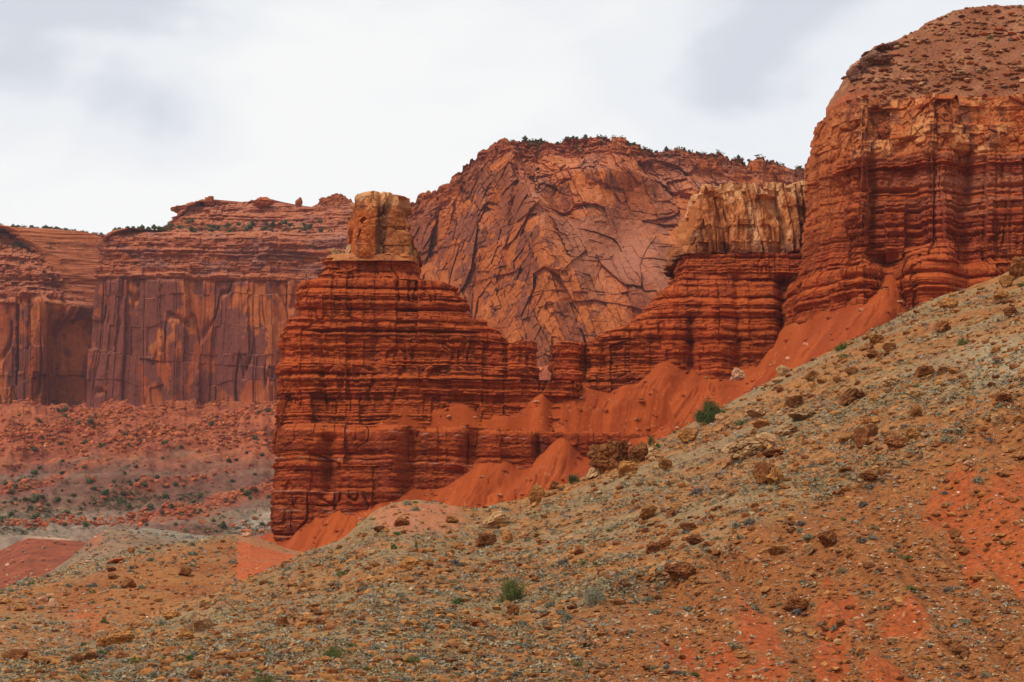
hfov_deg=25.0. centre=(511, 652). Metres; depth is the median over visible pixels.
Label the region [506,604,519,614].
boulder
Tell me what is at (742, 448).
boulder
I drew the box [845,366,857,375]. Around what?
boulder
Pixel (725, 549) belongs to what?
boulder
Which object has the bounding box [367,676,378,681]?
stone
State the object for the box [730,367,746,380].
boulder
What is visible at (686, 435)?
boulder
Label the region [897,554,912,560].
shrub
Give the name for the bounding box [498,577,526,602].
shrub
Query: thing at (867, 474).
boulder
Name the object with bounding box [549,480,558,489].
boulder
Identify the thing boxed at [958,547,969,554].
boulder
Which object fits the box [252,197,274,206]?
rock knob
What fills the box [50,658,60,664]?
stone
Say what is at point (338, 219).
cliff
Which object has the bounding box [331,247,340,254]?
perched rock
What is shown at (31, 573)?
mound rubble
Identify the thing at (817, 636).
stone
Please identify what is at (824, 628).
stone
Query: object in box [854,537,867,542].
shrub
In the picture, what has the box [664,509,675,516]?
boulder
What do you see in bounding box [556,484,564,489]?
stone
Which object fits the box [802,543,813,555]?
boulder
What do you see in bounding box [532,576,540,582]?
stone
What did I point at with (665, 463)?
boulder
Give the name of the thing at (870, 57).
ledge rock
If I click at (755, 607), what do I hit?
shrub
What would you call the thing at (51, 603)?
boulder
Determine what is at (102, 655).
shrub
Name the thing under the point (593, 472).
boulder
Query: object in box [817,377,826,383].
stone
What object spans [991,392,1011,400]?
boulder
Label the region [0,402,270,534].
scrub
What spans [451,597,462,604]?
shrub
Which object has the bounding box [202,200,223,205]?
rock knob
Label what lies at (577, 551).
stone
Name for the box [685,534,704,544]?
boulder
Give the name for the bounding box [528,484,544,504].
boulder
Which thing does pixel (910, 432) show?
boulder
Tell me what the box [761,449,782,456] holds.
boulder
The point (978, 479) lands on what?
shrub
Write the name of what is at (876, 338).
boulder
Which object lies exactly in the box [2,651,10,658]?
stone
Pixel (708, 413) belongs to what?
juniper
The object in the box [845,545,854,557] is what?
boulder
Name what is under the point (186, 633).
boulder
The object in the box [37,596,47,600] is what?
boulder
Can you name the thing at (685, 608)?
shrub
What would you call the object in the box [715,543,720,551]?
boulder
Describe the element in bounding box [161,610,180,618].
boulder
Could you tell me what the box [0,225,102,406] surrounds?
recessed cliff
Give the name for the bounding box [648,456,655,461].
stone
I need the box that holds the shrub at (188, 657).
[184,654,194,660]
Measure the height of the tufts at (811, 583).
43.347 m
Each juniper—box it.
[29,497,35,502]
[32,493,39,499]
[83,521,89,526]
[101,490,107,495]
[566,474,579,483]
[691,396,727,425]
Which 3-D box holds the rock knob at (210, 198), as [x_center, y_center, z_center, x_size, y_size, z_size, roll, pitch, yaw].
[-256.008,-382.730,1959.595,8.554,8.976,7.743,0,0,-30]
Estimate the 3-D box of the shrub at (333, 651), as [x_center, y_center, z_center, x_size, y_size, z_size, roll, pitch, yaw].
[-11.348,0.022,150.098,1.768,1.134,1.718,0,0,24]
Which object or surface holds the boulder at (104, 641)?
on the slope at (972, 561)
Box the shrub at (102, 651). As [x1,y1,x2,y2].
[97,649,107,654]
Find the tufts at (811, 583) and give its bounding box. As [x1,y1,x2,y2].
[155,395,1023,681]
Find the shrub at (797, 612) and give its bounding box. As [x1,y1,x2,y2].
[791,609,801,614]
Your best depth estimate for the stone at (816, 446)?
204.02 m
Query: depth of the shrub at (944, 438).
187.31 m
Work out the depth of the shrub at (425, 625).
161.56 m
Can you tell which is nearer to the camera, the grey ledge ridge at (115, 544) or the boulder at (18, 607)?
the boulder at (18, 607)
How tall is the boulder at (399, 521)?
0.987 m
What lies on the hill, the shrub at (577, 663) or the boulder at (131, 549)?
the boulder at (131, 549)
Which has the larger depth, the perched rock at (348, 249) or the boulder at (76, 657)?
the perched rock at (348, 249)
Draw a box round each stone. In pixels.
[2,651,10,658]
[35,668,44,673]
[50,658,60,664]
[124,626,135,630]
[159,660,169,666]
[245,658,256,664]
[313,617,325,624]
[357,582,367,591]
[367,549,376,555]
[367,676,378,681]
[399,618,409,625]
[403,575,414,581]
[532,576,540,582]
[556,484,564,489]
[561,535,572,541]
[573,548,583,554]
[638,527,648,532]
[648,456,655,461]
[671,505,680,512]
[677,481,685,487]
[714,427,723,431]
[721,462,728,467]
[776,386,783,392]
[776,410,783,415]
[809,382,816,386]
[812,444,819,449]
[813,633,820,638]
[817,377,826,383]
[821,625,828,631]
[825,637,832,641]
[833,376,840,382]
[834,639,842,644]
[855,483,862,487]
[865,343,873,348]
[869,394,879,400]
[870,416,880,422]
[881,501,888,506]
[949,368,959,373]
[953,537,960,542]
[960,652,967,658]
[1013,414,1023,421]
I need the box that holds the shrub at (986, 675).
[981,672,991,677]
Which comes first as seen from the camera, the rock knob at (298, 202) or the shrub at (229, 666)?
the shrub at (229, 666)
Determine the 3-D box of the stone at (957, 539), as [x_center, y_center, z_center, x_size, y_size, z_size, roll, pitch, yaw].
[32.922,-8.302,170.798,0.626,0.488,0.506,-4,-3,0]
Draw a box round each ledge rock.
[846,67,861,80]
[851,61,868,73]
[860,50,878,65]
[861,50,872,56]
[873,53,893,64]
[874,44,891,51]
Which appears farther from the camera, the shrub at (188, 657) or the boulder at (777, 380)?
the boulder at (777, 380)
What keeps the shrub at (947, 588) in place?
on the slope at (972, 561)
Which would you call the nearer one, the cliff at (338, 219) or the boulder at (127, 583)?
the boulder at (127, 583)
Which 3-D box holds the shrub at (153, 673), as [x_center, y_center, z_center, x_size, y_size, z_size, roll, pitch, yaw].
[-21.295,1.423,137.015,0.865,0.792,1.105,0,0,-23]
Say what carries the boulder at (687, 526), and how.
on the slope at (972, 561)
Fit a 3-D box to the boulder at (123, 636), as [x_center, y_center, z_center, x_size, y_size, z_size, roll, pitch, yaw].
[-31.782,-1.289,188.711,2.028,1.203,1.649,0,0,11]
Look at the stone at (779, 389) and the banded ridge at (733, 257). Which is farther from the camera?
the banded ridge at (733, 257)
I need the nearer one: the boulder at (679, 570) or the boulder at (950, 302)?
the boulder at (679, 570)
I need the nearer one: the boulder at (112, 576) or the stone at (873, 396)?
the stone at (873, 396)
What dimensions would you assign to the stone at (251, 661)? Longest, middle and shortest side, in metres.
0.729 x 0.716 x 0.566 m
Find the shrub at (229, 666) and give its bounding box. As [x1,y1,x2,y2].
[221,663,232,668]
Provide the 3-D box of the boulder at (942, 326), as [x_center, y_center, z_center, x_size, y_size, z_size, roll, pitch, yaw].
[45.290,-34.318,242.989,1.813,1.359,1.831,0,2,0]
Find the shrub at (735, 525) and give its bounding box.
[730,522,741,528]
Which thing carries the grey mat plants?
on the slope at (972, 561)
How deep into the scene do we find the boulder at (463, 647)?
153.62 m
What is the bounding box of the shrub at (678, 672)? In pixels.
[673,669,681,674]
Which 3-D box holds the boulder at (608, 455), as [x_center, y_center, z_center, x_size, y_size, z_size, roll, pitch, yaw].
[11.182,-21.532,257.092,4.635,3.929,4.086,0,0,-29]
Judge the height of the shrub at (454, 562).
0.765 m
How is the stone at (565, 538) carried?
on the slope at (972, 561)
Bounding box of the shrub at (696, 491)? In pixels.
[690,487,701,495]
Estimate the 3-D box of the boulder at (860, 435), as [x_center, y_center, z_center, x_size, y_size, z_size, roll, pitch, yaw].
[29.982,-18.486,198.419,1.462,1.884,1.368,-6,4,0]
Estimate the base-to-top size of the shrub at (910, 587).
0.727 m
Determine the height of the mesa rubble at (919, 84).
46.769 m
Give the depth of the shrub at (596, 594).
164.67 m
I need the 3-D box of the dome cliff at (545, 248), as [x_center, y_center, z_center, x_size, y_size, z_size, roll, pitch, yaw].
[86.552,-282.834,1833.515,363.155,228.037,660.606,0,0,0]
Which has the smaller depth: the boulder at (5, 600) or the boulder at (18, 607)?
the boulder at (18, 607)
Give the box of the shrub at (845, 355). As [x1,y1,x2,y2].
[838,353,850,357]
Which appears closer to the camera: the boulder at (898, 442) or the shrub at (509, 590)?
the shrub at (509, 590)
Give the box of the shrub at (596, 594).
[584,585,605,605]
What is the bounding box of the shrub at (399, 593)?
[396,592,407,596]
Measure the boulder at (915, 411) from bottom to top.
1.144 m
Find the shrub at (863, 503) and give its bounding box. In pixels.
[856,501,867,507]
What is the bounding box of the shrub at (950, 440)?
[947,436,958,443]
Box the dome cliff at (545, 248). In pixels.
[408,135,804,366]
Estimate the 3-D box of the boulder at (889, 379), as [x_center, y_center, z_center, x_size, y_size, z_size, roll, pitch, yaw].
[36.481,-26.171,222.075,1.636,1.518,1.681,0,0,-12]
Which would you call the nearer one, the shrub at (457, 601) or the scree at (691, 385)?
the shrub at (457, 601)
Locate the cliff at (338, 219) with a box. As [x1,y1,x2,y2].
[164,199,353,233]
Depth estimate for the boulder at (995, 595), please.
161.86 m
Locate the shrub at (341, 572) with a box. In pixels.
[336,570,348,576]
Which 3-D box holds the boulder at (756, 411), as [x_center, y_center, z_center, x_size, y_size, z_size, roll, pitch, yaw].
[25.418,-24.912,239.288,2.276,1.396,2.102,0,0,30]
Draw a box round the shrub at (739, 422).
[735,419,747,425]
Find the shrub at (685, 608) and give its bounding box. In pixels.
[680,605,691,610]
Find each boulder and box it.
[2,598,10,602]
[9,649,27,660]
[14,604,26,610]
[33,658,50,664]
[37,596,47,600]
[48,598,54,606]
[71,653,83,662]
[84,651,98,660]
[96,637,114,646]
[107,557,123,563]
[107,566,116,570]
[108,573,116,578]
[110,630,134,643]
[115,651,129,658]
[120,578,136,587]
[128,547,134,552]
[154,596,161,601]
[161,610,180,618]
[177,628,193,640]
[178,565,191,575]
[187,669,203,678]
[192,611,212,631]
[242,532,250,536]
[276,616,287,624]
[318,656,332,661]
[373,525,385,531]
[393,517,409,525]
[401,556,418,565]
[445,515,458,522]
[458,645,469,649]
[470,618,485,626]
[476,532,496,546]
[482,511,505,527]
[502,533,512,542]
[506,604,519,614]
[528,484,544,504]
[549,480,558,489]
[586,441,629,473]
[586,467,600,478]
[617,461,637,476]
[628,442,648,461]
[639,505,657,519]
[645,541,660,553]
[658,457,672,469]
[658,536,670,549]
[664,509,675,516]
[664,562,696,580]
[671,502,682,506]
[678,428,696,443]
[679,522,697,529]
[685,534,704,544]
[715,413,726,421]
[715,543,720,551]
[720,543,732,555]
[721,437,763,459]
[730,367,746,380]
[745,405,765,417]
[752,419,770,427]
[752,432,779,449]
[752,462,770,483]
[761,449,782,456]
[766,466,784,484]
[767,544,786,553]
[771,377,782,382]
[775,424,799,433]
[776,365,788,374]
[781,595,807,610]
[785,395,802,407]
[787,406,815,419]
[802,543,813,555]
[804,370,818,380]
[807,629,817,636]
[817,530,836,546]
[835,618,844,625]
[837,466,852,472]
[838,388,864,405]
[838,433,852,442]
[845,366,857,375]
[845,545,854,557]
[852,426,868,447]
[859,469,877,479]
[865,424,878,436]
[866,350,878,358]
[869,333,883,344]
[881,373,899,386]
[882,343,895,351]
[883,436,910,449]
[885,637,899,642]
[904,427,919,438]
[907,388,926,397]
[910,405,920,416]
[914,365,934,376]
[934,320,950,331]
[936,363,950,373]
[939,297,958,310]
[949,528,961,538]
[950,645,968,654]
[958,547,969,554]
[963,460,975,466]
[989,592,1001,598]
[990,413,1003,425]
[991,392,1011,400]
[992,290,1007,299]
[999,275,1013,286]
[1003,306,1017,315]
[1009,256,1023,278]
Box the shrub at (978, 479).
[972,475,983,483]
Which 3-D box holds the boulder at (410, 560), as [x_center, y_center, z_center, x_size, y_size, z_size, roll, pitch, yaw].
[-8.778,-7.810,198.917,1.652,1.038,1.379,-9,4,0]
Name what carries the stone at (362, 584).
on the slope at (972, 561)
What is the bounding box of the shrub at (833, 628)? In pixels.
[828,625,837,630]
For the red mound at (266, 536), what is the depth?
609.39 m
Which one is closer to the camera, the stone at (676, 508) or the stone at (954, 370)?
the stone at (676, 508)
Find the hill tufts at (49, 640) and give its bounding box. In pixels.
[0,533,286,655]
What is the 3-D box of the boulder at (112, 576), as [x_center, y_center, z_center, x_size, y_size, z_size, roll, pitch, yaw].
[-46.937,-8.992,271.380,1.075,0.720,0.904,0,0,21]
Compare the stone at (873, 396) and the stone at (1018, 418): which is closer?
the stone at (1018, 418)
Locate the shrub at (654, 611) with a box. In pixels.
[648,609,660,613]
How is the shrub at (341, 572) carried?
on the slope at (972, 561)
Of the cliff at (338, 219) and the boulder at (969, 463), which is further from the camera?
the cliff at (338, 219)
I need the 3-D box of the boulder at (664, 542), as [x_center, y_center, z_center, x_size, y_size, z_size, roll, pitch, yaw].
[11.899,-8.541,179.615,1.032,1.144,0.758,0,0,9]
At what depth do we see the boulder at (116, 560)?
283.07 m
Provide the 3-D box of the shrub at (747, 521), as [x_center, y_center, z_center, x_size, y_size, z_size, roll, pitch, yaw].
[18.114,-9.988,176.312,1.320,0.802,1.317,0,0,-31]
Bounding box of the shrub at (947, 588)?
[942,586,953,592]
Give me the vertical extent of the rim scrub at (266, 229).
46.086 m
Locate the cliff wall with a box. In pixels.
[86,228,349,408]
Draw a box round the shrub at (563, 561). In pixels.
[557,556,567,564]
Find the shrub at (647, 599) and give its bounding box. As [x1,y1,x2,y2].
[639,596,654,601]
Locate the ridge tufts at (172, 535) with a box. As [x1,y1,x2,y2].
[57,526,203,566]
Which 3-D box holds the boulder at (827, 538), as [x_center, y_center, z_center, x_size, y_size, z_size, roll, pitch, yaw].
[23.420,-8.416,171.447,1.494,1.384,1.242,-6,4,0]
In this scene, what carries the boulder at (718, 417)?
on the slope at (972, 561)
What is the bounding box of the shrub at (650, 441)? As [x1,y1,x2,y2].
[647,433,654,445]
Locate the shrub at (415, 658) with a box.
[406,655,420,663]
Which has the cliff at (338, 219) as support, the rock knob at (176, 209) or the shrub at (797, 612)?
the rock knob at (176, 209)
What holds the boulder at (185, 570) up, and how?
on the hill
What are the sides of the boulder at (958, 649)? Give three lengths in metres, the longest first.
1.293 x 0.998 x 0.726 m
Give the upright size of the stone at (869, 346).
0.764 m
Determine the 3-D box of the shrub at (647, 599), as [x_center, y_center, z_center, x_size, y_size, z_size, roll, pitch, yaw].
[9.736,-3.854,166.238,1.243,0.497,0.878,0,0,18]
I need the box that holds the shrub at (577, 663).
[572,660,582,666]
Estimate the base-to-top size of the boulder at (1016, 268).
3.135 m
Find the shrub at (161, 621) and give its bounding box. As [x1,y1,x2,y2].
[158,618,167,624]
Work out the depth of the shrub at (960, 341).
230.12 m
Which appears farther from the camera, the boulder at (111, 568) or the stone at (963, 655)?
the boulder at (111, 568)
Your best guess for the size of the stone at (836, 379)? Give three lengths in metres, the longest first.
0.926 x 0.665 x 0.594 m
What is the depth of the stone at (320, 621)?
168.63 m
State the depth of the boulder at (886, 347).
244.01 m
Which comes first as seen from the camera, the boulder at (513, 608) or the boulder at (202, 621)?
the boulder at (513, 608)
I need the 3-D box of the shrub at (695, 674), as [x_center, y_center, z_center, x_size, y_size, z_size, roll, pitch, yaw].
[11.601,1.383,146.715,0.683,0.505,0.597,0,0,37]
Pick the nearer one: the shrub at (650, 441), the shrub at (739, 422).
the shrub at (739, 422)
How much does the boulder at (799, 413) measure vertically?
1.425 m
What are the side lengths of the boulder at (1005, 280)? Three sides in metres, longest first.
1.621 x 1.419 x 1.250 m
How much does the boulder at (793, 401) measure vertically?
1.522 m
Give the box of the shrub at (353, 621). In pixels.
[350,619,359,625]
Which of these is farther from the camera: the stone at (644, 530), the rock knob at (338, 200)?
the rock knob at (338, 200)
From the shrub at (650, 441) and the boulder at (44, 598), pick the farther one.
the shrub at (650, 441)
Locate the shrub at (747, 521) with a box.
[742,517,755,524]
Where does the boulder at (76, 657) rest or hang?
on the slope at (972, 561)
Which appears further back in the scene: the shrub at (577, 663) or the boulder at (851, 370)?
the boulder at (851, 370)
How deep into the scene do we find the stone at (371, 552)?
209.72 m
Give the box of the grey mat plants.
[0,276,1023,681]
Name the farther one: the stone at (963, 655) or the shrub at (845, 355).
the shrub at (845, 355)
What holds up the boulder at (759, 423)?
on the slope at (972, 561)
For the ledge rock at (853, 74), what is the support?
on the mesa
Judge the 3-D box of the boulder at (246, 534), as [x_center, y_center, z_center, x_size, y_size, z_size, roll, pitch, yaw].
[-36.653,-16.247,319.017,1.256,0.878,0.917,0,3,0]
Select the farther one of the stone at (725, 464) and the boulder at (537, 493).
the boulder at (537, 493)
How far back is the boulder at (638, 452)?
251.35 m
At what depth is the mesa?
572.17 m
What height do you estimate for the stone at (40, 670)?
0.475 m
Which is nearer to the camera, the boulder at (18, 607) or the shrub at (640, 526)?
the shrub at (640, 526)
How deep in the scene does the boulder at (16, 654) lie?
176.76 m
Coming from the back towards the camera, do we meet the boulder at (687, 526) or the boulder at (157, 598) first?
the boulder at (157, 598)
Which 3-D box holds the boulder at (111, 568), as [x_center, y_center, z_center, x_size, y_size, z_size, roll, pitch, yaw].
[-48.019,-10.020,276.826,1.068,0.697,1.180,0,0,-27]
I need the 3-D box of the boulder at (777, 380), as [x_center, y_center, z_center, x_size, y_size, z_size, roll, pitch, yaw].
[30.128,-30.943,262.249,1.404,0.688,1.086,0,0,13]
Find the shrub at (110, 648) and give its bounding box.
[102,646,113,650]
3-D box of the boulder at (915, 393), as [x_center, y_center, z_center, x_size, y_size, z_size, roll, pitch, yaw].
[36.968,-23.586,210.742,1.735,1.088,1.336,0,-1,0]
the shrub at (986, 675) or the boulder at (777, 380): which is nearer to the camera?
the shrub at (986, 675)
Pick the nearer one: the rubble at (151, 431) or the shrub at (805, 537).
the shrub at (805, 537)
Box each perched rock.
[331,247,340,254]
[345,244,350,253]
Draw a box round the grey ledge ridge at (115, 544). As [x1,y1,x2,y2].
[46,527,212,574]
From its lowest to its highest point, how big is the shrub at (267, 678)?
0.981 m
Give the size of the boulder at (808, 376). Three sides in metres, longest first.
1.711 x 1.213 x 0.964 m
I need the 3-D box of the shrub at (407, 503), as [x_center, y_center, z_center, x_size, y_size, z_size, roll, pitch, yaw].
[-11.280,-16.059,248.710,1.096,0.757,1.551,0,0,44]
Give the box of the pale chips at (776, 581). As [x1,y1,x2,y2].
[2,295,1023,681]
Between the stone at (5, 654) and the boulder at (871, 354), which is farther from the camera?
the boulder at (871, 354)
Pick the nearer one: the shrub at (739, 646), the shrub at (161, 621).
the shrub at (739, 646)
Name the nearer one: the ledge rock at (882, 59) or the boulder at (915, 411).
the boulder at (915, 411)
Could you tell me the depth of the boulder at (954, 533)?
171.28 m
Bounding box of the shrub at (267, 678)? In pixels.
[250,674,274,681]
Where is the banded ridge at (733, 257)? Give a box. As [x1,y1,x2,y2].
[548,180,806,392]
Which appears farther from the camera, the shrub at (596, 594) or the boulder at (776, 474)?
the boulder at (776, 474)
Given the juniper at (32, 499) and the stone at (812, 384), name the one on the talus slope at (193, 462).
the juniper at (32, 499)
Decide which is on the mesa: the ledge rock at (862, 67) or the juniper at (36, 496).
the ledge rock at (862, 67)
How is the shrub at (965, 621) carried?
on the slope at (972, 561)
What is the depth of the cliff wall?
1858.87 m
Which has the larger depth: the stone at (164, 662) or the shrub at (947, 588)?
the shrub at (947, 588)
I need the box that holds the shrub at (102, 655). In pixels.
[96,653,105,658]
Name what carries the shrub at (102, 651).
on the slope at (972, 561)
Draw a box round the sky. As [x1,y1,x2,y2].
[0,0,1023,234]
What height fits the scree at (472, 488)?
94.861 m
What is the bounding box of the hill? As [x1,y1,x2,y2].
[0,535,303,654]
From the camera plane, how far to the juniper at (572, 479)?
259.50 m
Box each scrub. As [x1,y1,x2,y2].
[0,134,803,250]
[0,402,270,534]
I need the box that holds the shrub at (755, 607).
[750,604,759,609]
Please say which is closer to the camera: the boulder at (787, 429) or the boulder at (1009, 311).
the boulder at (787, 429)
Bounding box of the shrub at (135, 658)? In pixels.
[129,656,142,663]
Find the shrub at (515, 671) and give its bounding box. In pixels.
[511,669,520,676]
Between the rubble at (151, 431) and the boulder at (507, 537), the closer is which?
the boulder at (507, 537)
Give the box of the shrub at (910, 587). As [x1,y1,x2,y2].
[903,584,918,593]
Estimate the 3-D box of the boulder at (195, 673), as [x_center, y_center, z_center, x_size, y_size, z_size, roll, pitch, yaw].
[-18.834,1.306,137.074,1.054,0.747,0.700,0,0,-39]
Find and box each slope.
[0,271,1023,681]
[0,365,550,549]
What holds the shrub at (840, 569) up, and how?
on the slope at (972, 561)
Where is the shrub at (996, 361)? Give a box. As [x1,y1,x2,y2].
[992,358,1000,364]
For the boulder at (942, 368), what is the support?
on the slope at (972, 561)
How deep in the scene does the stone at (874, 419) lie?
206.69 m
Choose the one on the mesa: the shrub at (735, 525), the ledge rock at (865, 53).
the ledge rock at (865, 53)
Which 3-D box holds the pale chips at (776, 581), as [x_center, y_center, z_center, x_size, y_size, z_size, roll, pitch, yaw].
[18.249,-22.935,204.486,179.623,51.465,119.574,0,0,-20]
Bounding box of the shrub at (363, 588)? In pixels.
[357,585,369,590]
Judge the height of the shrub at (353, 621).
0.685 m
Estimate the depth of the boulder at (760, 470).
194.57 m
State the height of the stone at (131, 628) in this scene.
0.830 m
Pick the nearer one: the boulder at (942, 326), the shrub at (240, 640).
the shrub at (240, 640)
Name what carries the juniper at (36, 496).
on the talus slope at (193, 462)
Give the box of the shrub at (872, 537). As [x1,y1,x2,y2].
[867,534,878,539]
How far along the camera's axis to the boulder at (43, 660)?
158.30 m
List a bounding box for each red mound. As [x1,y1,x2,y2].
[0,536,85,587]
[259,533,273,539]
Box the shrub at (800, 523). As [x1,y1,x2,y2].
[793,521,806,525]
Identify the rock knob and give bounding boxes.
[170,205,180,212]
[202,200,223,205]
[205,196,213,205]
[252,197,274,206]
[295,197,302,207]
[318,193,350,207]
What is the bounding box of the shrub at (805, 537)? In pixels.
[801,533,814,540]
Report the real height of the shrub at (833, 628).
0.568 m
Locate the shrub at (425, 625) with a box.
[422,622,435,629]
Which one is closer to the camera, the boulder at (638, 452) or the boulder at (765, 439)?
the boulder at (765, 439)
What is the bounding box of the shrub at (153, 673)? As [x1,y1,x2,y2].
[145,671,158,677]
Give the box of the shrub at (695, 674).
[691,671,699,676]
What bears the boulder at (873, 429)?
on the slope at (972, 561)
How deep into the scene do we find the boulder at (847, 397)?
222.58 m
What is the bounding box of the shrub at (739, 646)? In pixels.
[729,641,743,649]
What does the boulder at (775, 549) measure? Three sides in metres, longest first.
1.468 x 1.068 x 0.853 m
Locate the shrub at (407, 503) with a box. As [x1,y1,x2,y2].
[403,501,411,504]
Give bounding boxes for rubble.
[0,366,545,532]
[3,536,80,584]
[56,527,204,570]
[841,5,1023,104]
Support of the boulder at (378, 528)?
on the slope at (972, 561)
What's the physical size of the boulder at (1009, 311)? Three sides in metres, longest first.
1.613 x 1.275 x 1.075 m
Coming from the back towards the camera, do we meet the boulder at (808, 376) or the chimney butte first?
the chimney butte
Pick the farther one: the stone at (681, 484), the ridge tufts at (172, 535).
the ridge tufts at (172, 535)
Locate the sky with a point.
(114, 113)
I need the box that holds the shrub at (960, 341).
[956,338,969,345]
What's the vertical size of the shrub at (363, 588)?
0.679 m
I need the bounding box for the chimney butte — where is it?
[270,191,656,543]
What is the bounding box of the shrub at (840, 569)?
[834,565,847,573]
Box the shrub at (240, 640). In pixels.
[235,637,245,643]
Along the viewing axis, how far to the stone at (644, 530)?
193.69 m
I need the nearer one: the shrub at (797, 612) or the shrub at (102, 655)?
the shrub at (797, 612)
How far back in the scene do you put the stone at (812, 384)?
242.35 m
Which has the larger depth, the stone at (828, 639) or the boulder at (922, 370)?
the boulder at (922, 370)
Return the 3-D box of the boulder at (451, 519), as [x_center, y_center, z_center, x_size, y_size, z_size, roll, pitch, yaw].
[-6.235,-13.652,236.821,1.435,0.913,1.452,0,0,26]
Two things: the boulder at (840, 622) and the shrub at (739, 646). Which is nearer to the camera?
the shrub at (739, 646)
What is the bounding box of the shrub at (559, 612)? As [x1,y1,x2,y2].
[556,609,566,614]
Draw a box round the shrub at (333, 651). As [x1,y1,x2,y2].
[320,646,349,657]
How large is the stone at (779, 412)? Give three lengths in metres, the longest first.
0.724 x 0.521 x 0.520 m
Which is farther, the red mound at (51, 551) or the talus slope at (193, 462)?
the talus slope at (193, 462)
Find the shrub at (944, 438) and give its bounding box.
[939,435,952,441]
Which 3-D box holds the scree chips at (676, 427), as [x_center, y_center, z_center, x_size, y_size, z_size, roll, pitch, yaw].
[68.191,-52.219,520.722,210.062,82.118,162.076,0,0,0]
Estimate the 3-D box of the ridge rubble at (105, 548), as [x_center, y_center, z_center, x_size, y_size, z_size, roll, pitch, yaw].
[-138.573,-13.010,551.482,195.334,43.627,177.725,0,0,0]
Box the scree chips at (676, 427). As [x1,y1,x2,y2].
[432,286,902,431]
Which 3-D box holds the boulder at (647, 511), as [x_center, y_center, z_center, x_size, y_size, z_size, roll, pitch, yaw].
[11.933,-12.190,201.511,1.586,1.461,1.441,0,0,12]
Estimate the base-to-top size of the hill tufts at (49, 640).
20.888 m
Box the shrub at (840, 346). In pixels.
[834,343,847,351]
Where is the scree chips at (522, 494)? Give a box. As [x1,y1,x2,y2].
[283,379,754,548]
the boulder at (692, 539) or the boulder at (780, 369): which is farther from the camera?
the boulder at (780, 369)
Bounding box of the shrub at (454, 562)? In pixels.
[447,558,458,564]
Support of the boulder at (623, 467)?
on the slope at (972, 561)
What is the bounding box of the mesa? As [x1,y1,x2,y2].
[781,4,1023,329]
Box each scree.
[266,368,765,551]
[372,274,907,458]
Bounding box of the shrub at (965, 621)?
[958,618,971,624]
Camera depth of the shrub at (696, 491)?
205.04 m
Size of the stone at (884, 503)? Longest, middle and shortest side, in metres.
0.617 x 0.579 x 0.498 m
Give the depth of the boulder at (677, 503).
199.25 m
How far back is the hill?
267.50 m
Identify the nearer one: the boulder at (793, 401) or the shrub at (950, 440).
the shrub at (950, 440)
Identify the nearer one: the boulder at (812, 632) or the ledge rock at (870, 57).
the boulder at (812, 632)
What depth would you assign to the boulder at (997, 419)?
188.59 m
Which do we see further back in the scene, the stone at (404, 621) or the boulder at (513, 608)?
the boulder at (513, 608)
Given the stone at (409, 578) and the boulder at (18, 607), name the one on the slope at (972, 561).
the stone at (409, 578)
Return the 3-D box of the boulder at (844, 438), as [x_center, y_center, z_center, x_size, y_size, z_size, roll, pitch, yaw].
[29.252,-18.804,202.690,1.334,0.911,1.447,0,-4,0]
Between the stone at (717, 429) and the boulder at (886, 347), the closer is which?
the stone at (717, 429)
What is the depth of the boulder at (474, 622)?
165.40 m
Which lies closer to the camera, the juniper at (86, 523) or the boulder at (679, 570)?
the boulder at (679, 570)
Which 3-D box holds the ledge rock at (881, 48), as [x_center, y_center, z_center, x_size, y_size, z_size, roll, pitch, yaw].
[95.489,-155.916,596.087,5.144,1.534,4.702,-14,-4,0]
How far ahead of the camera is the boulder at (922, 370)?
220.16 m
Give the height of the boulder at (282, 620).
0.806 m
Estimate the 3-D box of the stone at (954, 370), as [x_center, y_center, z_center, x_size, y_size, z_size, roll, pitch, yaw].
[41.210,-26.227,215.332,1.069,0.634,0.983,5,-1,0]
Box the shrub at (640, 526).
[635,524,646,532]
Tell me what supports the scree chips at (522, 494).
on the scree at (472, 488)
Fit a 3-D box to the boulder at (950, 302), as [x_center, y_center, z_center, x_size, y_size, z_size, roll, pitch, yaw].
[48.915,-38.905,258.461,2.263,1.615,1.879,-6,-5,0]
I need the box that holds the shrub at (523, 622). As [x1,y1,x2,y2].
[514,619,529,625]
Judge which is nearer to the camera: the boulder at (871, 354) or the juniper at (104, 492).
the boulder at (871, 354)

